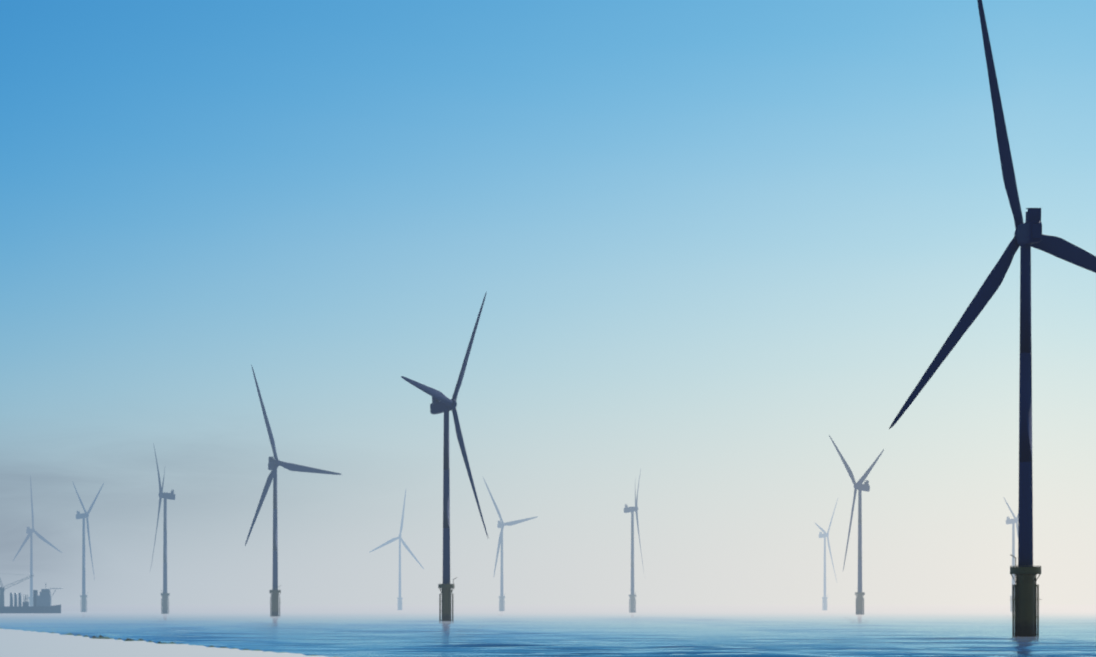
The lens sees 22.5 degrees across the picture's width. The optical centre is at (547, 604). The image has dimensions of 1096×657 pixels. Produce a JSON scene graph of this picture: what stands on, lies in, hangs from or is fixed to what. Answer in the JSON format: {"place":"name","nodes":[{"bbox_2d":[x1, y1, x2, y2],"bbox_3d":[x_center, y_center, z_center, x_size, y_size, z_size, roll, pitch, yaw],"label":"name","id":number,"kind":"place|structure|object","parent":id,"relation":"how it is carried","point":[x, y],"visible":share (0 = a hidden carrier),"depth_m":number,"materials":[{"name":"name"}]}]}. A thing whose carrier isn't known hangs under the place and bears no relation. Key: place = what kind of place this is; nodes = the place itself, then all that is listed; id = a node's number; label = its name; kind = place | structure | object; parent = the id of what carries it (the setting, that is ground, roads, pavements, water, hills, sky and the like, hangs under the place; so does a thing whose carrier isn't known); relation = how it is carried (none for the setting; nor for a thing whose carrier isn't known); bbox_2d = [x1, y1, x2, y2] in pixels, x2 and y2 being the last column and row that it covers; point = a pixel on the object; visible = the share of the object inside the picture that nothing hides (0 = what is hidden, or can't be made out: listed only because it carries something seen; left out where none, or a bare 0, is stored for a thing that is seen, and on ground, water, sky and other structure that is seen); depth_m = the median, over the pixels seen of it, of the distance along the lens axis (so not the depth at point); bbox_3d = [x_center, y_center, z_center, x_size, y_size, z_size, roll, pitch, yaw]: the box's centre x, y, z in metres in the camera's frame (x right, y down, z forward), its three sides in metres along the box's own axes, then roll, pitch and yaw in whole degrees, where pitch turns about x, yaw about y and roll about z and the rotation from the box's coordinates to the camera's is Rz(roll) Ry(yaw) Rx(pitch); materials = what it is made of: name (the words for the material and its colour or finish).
{"place":"outdoors","nodes":[
{"label":"outdoors","id":0,"kind":"place"},
{"bbox_2d":[0,474,38,551],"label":"smoke","id":1,"kind":"object","parent":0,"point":[10,539],"visible":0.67,"depth_m":2581.08,"materials":[{"name":"grey"}]},
{"bbox_2d":[0,605,1095,656],"bbox_3d":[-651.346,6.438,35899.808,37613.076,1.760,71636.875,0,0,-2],"label":"sea","id":2,"kind":"structure","parent":0,"point":[669,630],"depth_m":703.95,"materials":[{"name":"liquid"}]},
{"bbox_2d":[0,573,62,612],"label":"ship","id":3,"kind":"object","parent":2,"relation":"in","point":[42,602],"visible":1,"depth_m":1979.61,"materials":[{"name":"metal"}]},
{"bbox_2d":[13,476,61,605],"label":"wind turbine","id":4,"kind":"object","parent":2,"relation":"in","point":[29,531],"depth_m":2782.95,"materials":[{"name":"paint"}]},
{"bbox_2d":[72,481,103,611],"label":"wind turbine","id":5,"kind":"object","parent":2,"relation":"in","point":[83,516],"visible":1,"depth_m":2312.70,"materials":[{"name":"paint"}]},
{"bbox_2d":[150,443,174,613],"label":"wind turbine","id":6,"kind":"object","parent":2,"relation":"in","point":[165,594],"visible":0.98,"depth_m":1883.44,"materials":[{"name":"paint"}]},
{"bbox_2d":[245,365,340,615],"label":"wind turbine","id":7,"kind":"object","parent":2,"relation":"in","point":[273,465],"visible":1,"depth_m":1458.90,"materials":[{"name":"paint"}]},
{"bbox_2d":[369,490,423,609],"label":"wind turbine","id":8,"kind":"object","parent":2,"relation":"in","point":[400,598],"depth_m":3067.27,"materials":[{"name":"paint"}]},
{"bbox_2d":[401,291,487,620],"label":"wind turbine","id":9,"kind":"object","parent":2,"relation":"in","point":[442,403],"visible":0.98,"depth_m":1030.80,"materials":[{"name":"paint"}]},
{"bbox_2d":[483,478,537,610],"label":"wind turbine","id":10,"kind":"object","parent":2,"relation":"in","point":[501,524],"visible":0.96,"depth_m":2579.79,"materials":[{"name":"paint"}]},
{"bbox_2d":[624,470,644,612],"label":"wind turbine","id":11,"kind":"object","parent":2,"relation":"in","point":[632,603],"visible":0.98,"depth_m":2155.12,"materials":[{"name":"paint"}]},
{"bbox_2d":[815,499,837,609],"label":"wind turbine","id":12,"kind":"object","parent":2,"relation":"in","point":[824,535],"visible":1,"depth_m":2971.31,"materials":[{"name":"paint"}]},
{"bbox_2d":[829,436,883,614],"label":"wind turbine","id":13,"kind":"object","parent":2,"relation":"in","point":[859,486],"visible":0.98,"depth_m":1742.47,"materials":[{"name":"paint"}]},
{"bbox_2d":[889,0,1095,636],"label":"wind turbine","id":14,"kind":"object","parent":2,"relation":"in","point":[1028,235],"visible":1,"depth_m":553.24,"materials":[{"name":"paint"}]},
{"bbox_2d":[1004,498,1017,611],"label":"wind turbine","id":15,"kind":"object","parent":2,"relation":"in","point":[1012,521],"visible":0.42,"depth_m":2458.60,"materials":[{"name":"paint"}]},
{"bbox_2d":[0,0,1095,656],"label":"sky","id":16,"kind":"structure","parent":0,"point":[710,243],"materials":[{"name":"blue"}]}
]}

